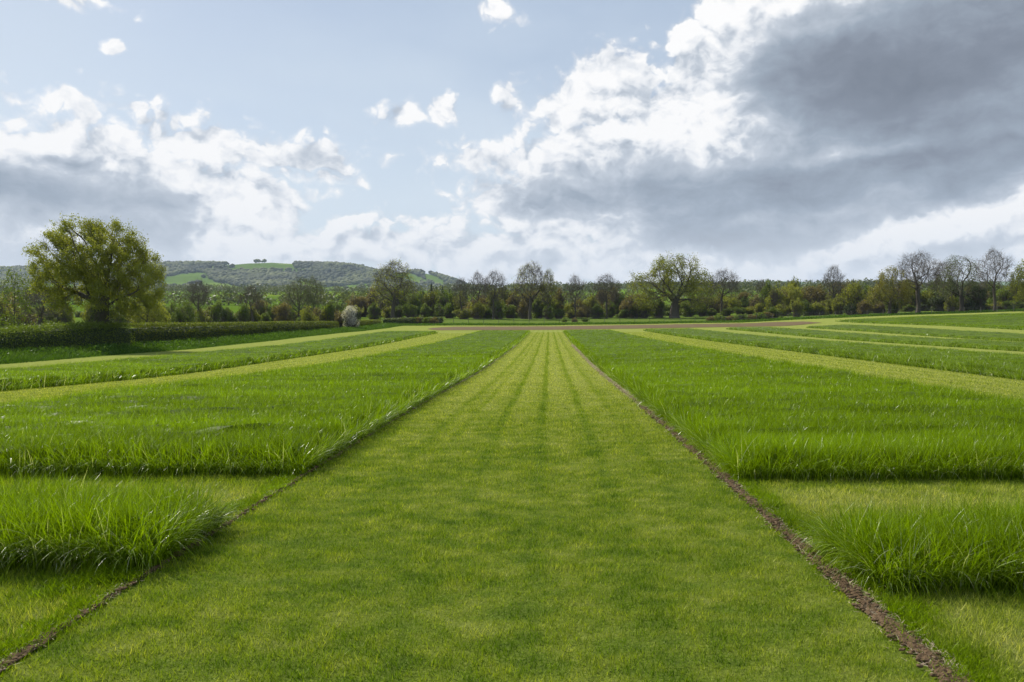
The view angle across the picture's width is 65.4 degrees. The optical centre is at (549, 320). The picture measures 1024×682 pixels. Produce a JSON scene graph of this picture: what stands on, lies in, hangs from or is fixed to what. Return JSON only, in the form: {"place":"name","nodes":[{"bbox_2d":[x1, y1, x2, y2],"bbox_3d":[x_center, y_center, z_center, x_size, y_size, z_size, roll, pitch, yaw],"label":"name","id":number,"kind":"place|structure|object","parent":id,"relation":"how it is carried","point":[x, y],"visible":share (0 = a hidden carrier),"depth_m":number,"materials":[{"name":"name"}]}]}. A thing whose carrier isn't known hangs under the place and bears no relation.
{"place":"outdoors","nodes":[
{"label":"outdoors","id":0,"kind":"place"},
{"bbox_2d":[0,333,468,402],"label":"grass path","id":1,"kind":"structure","parent":0,"point":[50,389],"depth_m":30.12,"materials":[{"name":"plant"}]},
{"bbox_2d":[0,289,1022,364],"bbox_3d":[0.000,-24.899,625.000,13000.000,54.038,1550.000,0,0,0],"label":"ground","id":2,"kind":"structure","parent":0,"point":[234,308],"depth_m":184.67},
{"bbox_2d":[0,293,15,327],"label":"shrub","id":3,"kind":"object","parent":2,"relation":"on","point":[4,311],"visible":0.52,"depth_m":90.07,"materials":[{"name":"plant"}]},
{"bbox_2d":[0,292,42,332],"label":"shrub","id":4,"kind":"object","parent":2,"relation":"on","point":[25,319],"visible":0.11,"depth_m":95.31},
{"bbox_2d":[0,266,44,329],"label":"sapling","id":5,"kind":"object","parent":2,"relation":"on","point":[21,300],"visible":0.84,"depth_m":51.93,"materials":[{"name":"green plant"}]},
{"bbox_2d":[15,286,66,324],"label":"tree","id":6,"kind":"object","parent":2,"relation":"on","point":[49,313],"visible":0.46,"depth_m":83.49,"materials":[{"name":"green plant"}]},
{"bbox_2d":[57,301,74,323],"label":"shrub","id":7,"kind":"object","parent":2,"relation":"on","point":[67,318],"visible":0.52,"depth_m":136.51,"materials":[{"name":"plant"}]},
{"bbox_2d":[0,320,135,350],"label":"hedge","id":8,"kind":"object","parent":2,"relation":"on","point":[82,333],"visible":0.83,"depth_m":50.27,"materials":[{"name":"green plant"}]},
{"bbox_2d":[79,302,94,323],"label":"shrub","id":9,"kind":"object","parent":2,"relation":"on","point":[87,316],"visible":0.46,"depth_m":125.70,"materials":[{"name":"plant"}]},
{"bbox_2d":[21,211,168,325],"bbox_3d":[-31.700,-2.590,56.257,9.857,10.041,6.888,0,0,0],"label":"oak tree","id":10,"kind":"object","parent":2,"relation":"on","point":[90,273],"visible":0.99,"depth_m":55.07,"materials":[{"name":"green plant"}]},
{"bbox_2d":[125,290,167,327],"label":"bush","id":11,"kind":"object","parent":2,"relation":"on","point":[154,315],"visible":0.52,"depth_m":91.64,"materials":[{"name":"green plant"}]},
{"bbox_2d":[0,331,304,360],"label":"leafy weeds","id":12,"kind":"object","parent":2,"relation":"on","point":[149,343],"visible":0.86,"depth_m":55.34,"materials":[{"name":"green plant"}]},
{"bbox_2d":[170,299,200,322],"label":"shrub","id":13,"kind":"object","parent":2,"relation":"on","point":[184,316],"visible":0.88,"depth_m":119.54,"materials":[{"name":"green plant"}]},
{"bbox_2d":[182,277,214,312],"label":"tree","id":14,"kind":"object","parent":2,"relation":"on","point":[203,294],"visible":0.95,"depth_m":134.57,"materials":[{"name":"green plant"}]},
{"bbox_2d":[0,322,402,363],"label":"verge weeds","id":15,"kind":"object","parent":2,"relation":"on","point":[36,356],"visible":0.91,"depth_m":57.62,"materials":[{"name":"green plant"}]},
{"bbox_2d":[209,300,223,325],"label":"shrub","id":16,"kind":"object","parent":2,"relation":"on","point":[216,309],"visible":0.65,"depth_m":135.68,"materials":[{"name":"green plant"}]},
{"bbox_2d":[121,321,338,343],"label":"hedge","id":17,"kind":"object","parent":2,"relation":"on","point":[159,332],"visible":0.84,"depth_m":71.91,"materials":[{"name":"green plant"}]},
{"bbox_2d":[235,303,249,321],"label":"shrub","id":18,"kind":"object","parent":2,"relation":"on","point":[242,314],"visible":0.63,"depth_m":126.96,"materials":[{"name":"green plant"}]},
{"bbox_2d":[237,285,264,321],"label":"tree","id":19,"kind":"object","parent":2,"relation":"on","point":[255,293],"visible":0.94,"depth_m":137.78,"materials":[{"name":"green plant"}]},
{"bbox_2d":[271,302,292,320],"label":"shrub","id":20,"kind":"object","parent":2,"relation":"on","point":[282,313],"visible":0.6,"depth_m":126.81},
{"bbox_2d":[281,272,315,316],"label":"tree","id":21,"kind":"object","parent":2,"relation":"on","point":[289,295],"visible":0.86,"depth_m":139.62,"materials":[{"name":"green plant"}]},
{"bbox_2d":[300,305,316,323],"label":"shrub","id":22,"kind":"object","parent":2,"relation":"on","point":[305,315],"visible":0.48,"depth_m":117.27,"materials":[{"name":"plant"}]},
{"bbox_2d":[301,276,324,313],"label":"tree","id":23,"kind":"object","parent":2,"relation":"on","point":[316,290],"visible":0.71,"depth_m":141.72,"materials":[{"name":"green plant"}]},
{"bbox_2d":[324,299,334,320],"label":"shrub","id":24,"kind":"object","parent":2,"relation":"on","point":[330,308],"visible":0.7,"depth_m":120.89,"materials":[{"name":"green plant"}]},
{"bbox_2d":[341,305,360,327],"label":"hawthorn tree","id":25,"kind":"object","parent":2,"relation":"on","point":[350,317],"visible":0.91,"depth_m":120.90,"materials":[{"name":"white plant"}]},
{"bbox_2d":[341,293,365,308],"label":"shrub","id":26,"kind":"object","parent":2,"relation":"on","point":[353,301],"visible":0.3,"depth_m":200.89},
{"bbox_2d":[367,302,381,318],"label":"shrub","id":27,"kind":"object","parent":2,"relation":"on","point":[373,311],"visible":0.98,"depth_m":183.79,"materials":[{"name":"green plant"}]},
{"bbox_2d":[366,258,424,317],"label":"tree","id":28,"kind":"object","parent":2,"relation":"on","point":[402,282],"visible":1,"depth_m":181.94,"materials":[{"name":"green plant"}]},
{"bbox_2d":[401,303,417,316],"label":"shrub","id":29,"kind":"object","parent":2,"relation":"on","point":[410,310],"visible":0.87,"depth_m":184.68,"materials":[{"name":"green plant"}]},
{"bbox_2d":[382,316,443,323],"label":"hedge","id":30,"kind":"object","parent":2,"relation":"on","point":[409,320],"visible":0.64,"depth_m":154.72,"materials":[{"name":"green plant"}]},
{"bbox_2d":[406,291,422,315],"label":"shrub","id":31,"kind":"object","parent":2,"relation":"on","point":[416,301],"visible":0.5,"depth_m":204.21,"materials":[{"name":"green plant"}]},
{"bbox_2d":[422,288,444,315],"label":"shrub","id":32,"kind":"object","parent":2,"relation":"on","point":[430,300],"visible":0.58,"depth_m":207.82,"materials":[{"name":"plant"}]},
{"bbox_2d":[434,290,449,315],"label":"shrub","id":33,"kind":"object","parent":2,"relation":"on","point":[441,302],"visible":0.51,"depth_m":206.01,"materials":[{"name":"green plant"}]},
{"bbox_2d":[451,277,469,311],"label":"tree","id":34,"kind":"object","parent":2,"relation":"on","point":[461,290],"visible":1,"depth_m":185.87,"materials":[{"name":"plant"}]},
{"bbox_2d":[450,292,470,311],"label":"shrub","id":35,"kind":"object","parent":2,"relation":"on","point":[457,306],"visible":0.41,"depth_m":204.94,"materials":[{"name":"plant"}]},
{"bbox_2d":[452,308,472,318],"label":"shrub","id":36,"kind":"object","parent":2,"relation":"on","point":[465,313],"visible":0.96,"depth_m":185.77,"materials":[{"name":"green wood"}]},
{"bbox_2d":[466,270,487,306],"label":"tree","id":37,"kind":"object","parent":2,"relation":"on","point":[477,282],"visible":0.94,"depth_m":187.77,"materials":[{"name":"plant"}]},
{"bbox_2d":[470,299,488,318],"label":"shrub","id":38,"kind":"object","parent":2,"relation":"on","point":[478,312],"visible":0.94,"depth_m":186.77,"materials":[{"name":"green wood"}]},
{"bbox_2d":[481,268,508,318],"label":"tree","id":39,"kind":"object","parent":2,"relation":"on","point":[495,286],"visible":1,"depth_m":183.65,"materials":[{"name":"plant"}]},
{"bbox_2d":[490,300,505,318],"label":"shrub","id":40,"kind":"object","parent":2,"relation":"on","point":[498,312],"visible":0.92,"depth_m":185.06,"materials":[{"name":"green plant"}]},
{"bbox_2d":[502,303,517,317],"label":"shrub","id":41,"kind":"object","parent":2,"relation":"on","point":[509,310],"visible":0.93,"depth_m":190.43,"materials":[{"name":"green plant"}]},
{"bbox_2d":[0,277,1023,306],"bbox_3d":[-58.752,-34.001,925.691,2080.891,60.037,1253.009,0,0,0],"label":"distant hedgerows","id":42,"kind":"object","parent":2,"relation":"on","point":[744,285],"visible":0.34,"depth_m":684.53,"materials":[{"name":"green plant"}]},
{"bbox_2d":[505,290,521,317],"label":"shrub","id":43,"kind":"object","parent":2,"relation":"on","point":[512,301],"visible":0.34,"depth_m":196.07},
{"bbox_2d":[517,299,528,318],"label":"shrub","id":44,"kind":"object","parent":2,"relation":"on","point":[523,312],"visible":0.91,"depth_m":186.88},
{"bbox_2d":[508,260,550,318],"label":"tree","id":45,"kind":"object","parent":2,"relation":"on","point":[541,288],"visible":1,"depth_m":183.66,"materials":[{"name":"plant"}]},
{"bbox_2d":[531,299,544,318],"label":"shrub","id":46,"kind":"object","parent":2,"relation":"on","point":[537,310],"visible":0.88,"depth_m":190.09,"materials":[{"name":"green plant"}]},
{"bbox_2d":[538,267,557,307],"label":"tree","id":47,"kind":"object","parent":2,"relation":"on","point":[550,285],"visible":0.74,"depth_m":189.58,"materials":[{"name":"plant"}]},
{"bbox_2d":[552,286,567,315],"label":"shrub","id":48,"kind":"object","parent":2,"relation":"on","point":[560,297],"visible":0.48,"depth_m":203.43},
{"bbox_2d":[564,275,586,316],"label":"tree","id":49,"kind":"object","parent":2,"relation":"on","point":[574,287],"visible":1,"depth_m":187.84,"materials":[{"name":"plant"}]},
{"bbox_2d":[576,304,591,317],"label":"shrub","id":50,"kind":"object","parent":2,"relation":"on","point":[585,311],"visible":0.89,"depth_m":184.97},
{"bbox_2d":[582,294,600,316],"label":"shrub","id":51,"kind":"object","parent":2,"relation":"on","point":[591,301],"visible":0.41,"depth_m":195.70,"materials":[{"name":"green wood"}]},
{"bbox_2d":[589,305,605,318],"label":"shrub","id":52,"kind":"object","parent":2,"relation":"on","point":[597,312],"visible":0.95,"depth_m":185.66,"materials":[{"name":"green plant"}]},
{"bbox_2d":[590,273,623,316],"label":"tree","id":53,"kind":"object","parent":2,"relation":"on","point":[611,287],"visible":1,"depth_m":185.79,"materials":[{"name":"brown plant"}]},
{"bbox_2d":[603,301,616,317],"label":"shrub","id":54,"kind":"object","parent":2,"relation":"on","point":[611,309],"visible":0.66,"depth_m":189.96,"materials":[{"name":"green plant"}]},
{"bbox_2d":[650,298,667,317],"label":"shrub","id":55,"kind":"object","parent":2,"relation":"on","point":[658,313],"visible":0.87,"depth_m":185.04,"materials":[{"name":"green plant"}]},
{"bbox_2d":[626,248,722,317],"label":"oak tree","id":56,"kind":"object","parent":2,"relation":"on","point":[663,268],"visible":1,"depth_m":181.87,"materials":[{"name":"green plant"}]},
{"bbox_2d":[679,300,698,316],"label":"shrub","id":57,"kind":"object","parent":2,"relation":"on","point":[686,311],"visible":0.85,"depth_m":188.83,"materials":[{"name":"green plant"}]},
{"bbox_2d":[391,308,1023,325],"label":"verge grass","id":58,"kind":"structure","parent":2,"relation":"on","point":[721,321],"depth_m":151.78,"materials":[{"name":"green plant"}]},
{"bbox_2d":[708,269,740,314],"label":"tree","id":59,"kind":"object","parent":2,"relation":"on","point":[723,284],"visible":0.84,"depth_m":186.39,"materials":[{"name":"green plant"}]},
{"bbox_2d":[439,306,1013,323],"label":"hedge","id":60,"kind":"object","parent":2,"relation":"on","point":[468,321],"visible":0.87,"depth_m":157.62,"materials":[{"name":"green plant"}]},
{"bbox_2d":[723,294,741,312],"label":"shrub","id":61,"kind":"object","parent":2,"relation":"on","point":[730,303],"visible":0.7,"depth_m":203.35,"materials":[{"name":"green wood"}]},
{"bbox_2d":[759,279,771,312],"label":"shrub","id":62,"kind":"object","parent":2,"relation":"on","point":[765,293],"visible":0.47,"depth_m":185.03,"materials":[{"name":"green plant"}]},
{"bbox_2d":[763,283,784,313],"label":"shrub","id":63,"kind":"object","parent":2,"relation":"on","point":[774,298],"visible":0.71,"depth_m":177.28,"materials":[{"name":"green plant"}]},
{"bbox_2d":[780,283,805,313],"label":"tree","id":64,"kind":"object","parent":2,"relation":"on","point":[791,294],"visible":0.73,"depth_m":178.91,"materials":[{"name":"green plant"}]},
{"bbox_2d":[790,297,805,316],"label":"shrub","id":65,"kind":"object","parent":2,"relation":"on","point":[796,306],"visible":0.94,"depth_m":164.56,"materials":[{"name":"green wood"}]},
{"bbox_2d":[801,286,824,304],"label":"shrub","id":66,"kind":"object","parent":2,"relation":"on","point":[813,293],"visible":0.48,"depth_m":177.14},
{"bbox_2d":[809,300,829,314],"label":"shrub","id":67,"kind":"object","parent":2,"relation":"on","point":[818,307],"visible":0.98,"depth_m":168.84,"materials":[{"name":"plant"}]},
{"bbox_2d":[821,266,845,313],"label":"tree","id":68,"kind":"object","parent":2,"relation":"on","point":[833,281],"visible":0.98,"depth_m":174.89,"materials":[{"name":"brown plant"}]},
{"bbox_2d":[831,294,846,314],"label":"shrub","id":69,"kind":"object","parent":2,"relation":"on","point":[838,305],"visible":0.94,"depth_m":168.63,"materials":[{"name":"plant"}]},
{"bbox_2d":[842,303,858,314],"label":"shrub","id":70,"kind":"object","parent":2,"relation":"on","point":[850,310],"visible":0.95,"depth_m":162.94,"materials":[{"name":"green plant"}]},
{"bbox_2d":[840,279,865,308],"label":"shrub","id":71,"kind":"object","parent":2,"relation":"on","point":[852,294],"visible":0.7,"depth_m":175.12,"materials":[{"name":"plant"}]},
{"bbox_2d":[857,299,872,314],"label":"shrub","id":72,"kind":"object","parent":2,"relation":"on","point":[864,307],"visible":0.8,"depth_m":163.31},
{"bbox_2d":[861,265,914,312],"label":"tree","id":73,"kind":"object","parent":2,"relation":"on","point":[885,282],"visible":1,"depth_m":159.44,"materials":[{"name":"green plant"}]},
{"bbox_2d":[905,276,927,308],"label":"shrub","id":74,"kind":"object","parent":2,"relation":"on","point":[923,300],"visible":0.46,"depth_m":177.96,"materials":[{"name":"plant"}]},
{"bbox_2d":[889,251,944,312],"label":"tree","id":75,"kind":"object","parent":2,"relation":"on","point":[919,277],"visible":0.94,"depth_m":162.62,"materials":[{"name":"brown plant"}]},
{"bbox_2d":[927,296,946,310],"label":"shrub","id":76,"kind":"object","parent":2,"relation":"on","point":[936,306],"visible":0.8,"depth_m":169.55,"materials":[{"name":"green plant"}]},
{"bbox_2d":[931,259,960,295],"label":"tree","id":77,"kind":"object","parent":2,"relation":"on","point":[944,266],"visible":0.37,"depth_m":175.74,"materials":[{"name":"grey plant"}]},
{"bbox_2d":[943,293,957,310],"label":"shrub","id":78,"kind":"object","parent":2,"relation":"on","point":[950,304],"visible":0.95,"depth_m":162.69,"materials":[{"name":"plant"}]},
{"bbox_2d":[928,255,991,310],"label":"tree","id":79,"kind":"object","parent":2,"relation":"on","point":[972,281],"visible":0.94,"depth_m":165.63,"materials":[{"name":"brown plant"}]},
{"bbox_2d":[965,285,987,310],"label":"shrub","id":80,"kind":"object","parent":2,"relation":"on","point":[974,303],"visible":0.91,"depth_m":164.38,"materials":[{"name":"green plant"}]},
{"bbox_2d":[986,287,1014,304],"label":"shrub","id":81,"kind":"object","parent":2,"relation":"on","point":[1000,295],"visible":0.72,"depth_m":182.57,"materials":[{"name":"green plant"}]},
{"bbox_2d":[1003,259,1023,302],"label":"tree","id":82,"kind":"object","parent":2,"relation":"on","point":[1019,292],"visible":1,"depth_m":151.82,"materials":[{"name":"green plant"}]},
{"bbox_2d":[0,311,1023,681],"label":"lawn","id":83,"kind":"structure","parent":0,"point":[626,331],"depth_m":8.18,"materials":[{"name":"plant"}]},
{"bbox_2d":[0,464,246,582],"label":"grass plot","id":84,"kind":"object","parent":83,"relation":"on","point":[67,527],"depth_m":5.31,"materials":[{"name":"plant"}]},
{"bbox_2d":[0,472,302,658],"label":"tussock grass","id":85,"kind":"structure","parent":83,"relation":"on","point":[99,576],"depth_m":4.78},
{"bbox_2d":[2,406,418,665],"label":"soil crumbs","id":86,"kind":"object","parent":83,"relation":"on","point":[131,583],"visible":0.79,"depth_m":4.92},
{"bbox_2d":[0,397,433,678],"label":"tussock grass","id":87,"kind":"structure","parent":83,"relation":"on","point":[124,577],"depth_m":4.40,"materials":[{"name":"plant"}]},
{"bbox_2d":[0,330,437,390],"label":"grass plot","id":88,"kind":"object","parent":83,"relation":"on","point":[64,374],"depth_m":34.43,"materials":[{"name":"plant"}]},
{"bbox_2d":[0,360,494,671],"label":"dirt edge","id":89,"kind":"object","parent":83,"relation":"on","point":[25,652],"visible":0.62,"depth_m":4.05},
{"bbox_2d":[0,353,495,478],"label":"grass plot","id":90,"kind":"object","parent":83,"relation":"on","point":[297,419],"depth_m":10.73,"materials":[{"name":"plant"}]},
{"bbox_2d":[0,345,516,669],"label":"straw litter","id":91,"kind":"object","parent":83,"relation":"on","point":[234,517],"visible":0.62,"depth_m":5.19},
{"bbox_2d":[364,330,529,359],"bbox_3d":[-5.746,1.552,70.767,7.247,0.895,67.014,0,0,0],"label":"grass plot","id":92,"kind":"object","parent":83,"relation":"on","point":[497,343],"depth_m":50.85,"materials":[{"name":"plant"}]},
{"bbox_2d":[0,332,935,681],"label":"grass path","id":93,"kind":"structure","parent":83,"relation":"on","point":[634,612],"depth_m":4.81,"materials":[{"name":"plant"}]},
{"bbox_2d":[562,329,747,365],"bbox_3d":[4.921,1.428,68.202,6.886,0.873,74.098,0,0,0],"label":"grass plot","id":94,"kind":"object","parent":83,"relation":"on","point":[592,345],"depth_m":43.32,"materials":[{"name":"plant"}]},
{"bbox_2d":[564,334,954,673],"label":"dirt edge","id":95,"kind":"object","parent":83,"relation":"on","point":[909,643],"visible":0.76,"depth_m":4.24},
{"bbox_2d":[570,344,968,676],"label":"straw litter","id":96,"kind":"object","parent":83,"relation":"on","point":[607,378],"visible":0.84,"depth_m":5.40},
{"bbox_2d":[639,405,971,681],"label":"soil crumbs","id":97,"kind":"object","parent":83,"relation":"on","point":[920,656],"visible":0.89,"depth_m":4.71,"materials":[{"name":"soil"}]},
{"bbox_2d":[593,354,1023,482],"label":"grass plot","id":98,"kind":"object","parent":83,"relation":"on","point":[752,416],"depth_m":10.61,"materials":[{"name":"plant"}]},
{"bbox_2d":[632,396,1023,681],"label":"tussock grass","id":99,"kind":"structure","parent":83,"relation":"on","point":[908,628],"depth_m":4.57,"materials":[{"name":"plant"}]},
{"bbox_2d":[643,327,1023,380],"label":"grass plot","id":100,"kind":"object","parent":83,"relation":"on","point":[1008,365],"depth_m":33.70,"materials":[{"name":"plant"}]},
{"bbox_2d":[726,327,1023,351],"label":"grass plot","id":101,"kind":"object","parent":83,"relation":"on","point":[981,344],"depth_m":60.52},
{"bbox_2d":[791,481,1023,601],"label":"grass plot","id":102,"kind":"object","parent":83,"relation":"on","point":[962,548],"depth_m":4.92,"materials":[{"name":"plant"}]},
{"bbox_2d":[806,324,1023,341],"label":"grass plot","id":103,"kind":"object","parent":83,"relation":"on","point":[983,335],"depth_m":79.51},
{"bbox_2d":[836,313,1023,329],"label":"grass plot","id":104,"kind":"object","parent":83,"relation":"on","point":[1013,321],"depth_m":108.42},
{"bbox_2d":[974,246,1015,310],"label":"tree","id":105,"kind":"object","parent":83,"relation":"on","point":[987,274],"visible":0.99,"depth_m":155.79,"materials":[{"name":"brown plant"}]},
{"bbox_2d":[0,471,1023,681],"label":"mown grass","id":106,"kind":"structure","parent":0,"point":[12,591],"depth_m":5.76,"materials":[{"name":"plant"}]},
{"bbox_2d":[0,0,1023,285],"label":"sky","id":107,"kind":"structure","parent":0,"point":[783,140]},
{"bbox_2d":[47,263,1008,290],"bbox_3d":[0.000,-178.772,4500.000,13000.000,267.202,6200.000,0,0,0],"label":"hills","id":108,"kind":"structure","parent":0,"point":[180,278],"depth_m":2578.58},
{"bbox_2d":[0,259,467,290],"bbox_3d":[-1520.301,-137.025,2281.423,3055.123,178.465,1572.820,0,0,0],"label":"hillside woodland","id":109,"kind":"object","parent":108,"relation":"on","point":[344,274],"visible":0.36,"depth_m":2527.61,"materials":[{"name":"plant"}]},
{"bbox_2d":[429,321,819,329],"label":"soil","id":110,"kind":"structure","parent":0,"point":[625,326],"depth_m":129.97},
{"bbox_2d":[623,332,1023,400],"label":"grass path","id":111,"kind":"structure","parent":0,"point":[854,361],"depth_m":26.50,"materials":[{"name":"plant"}]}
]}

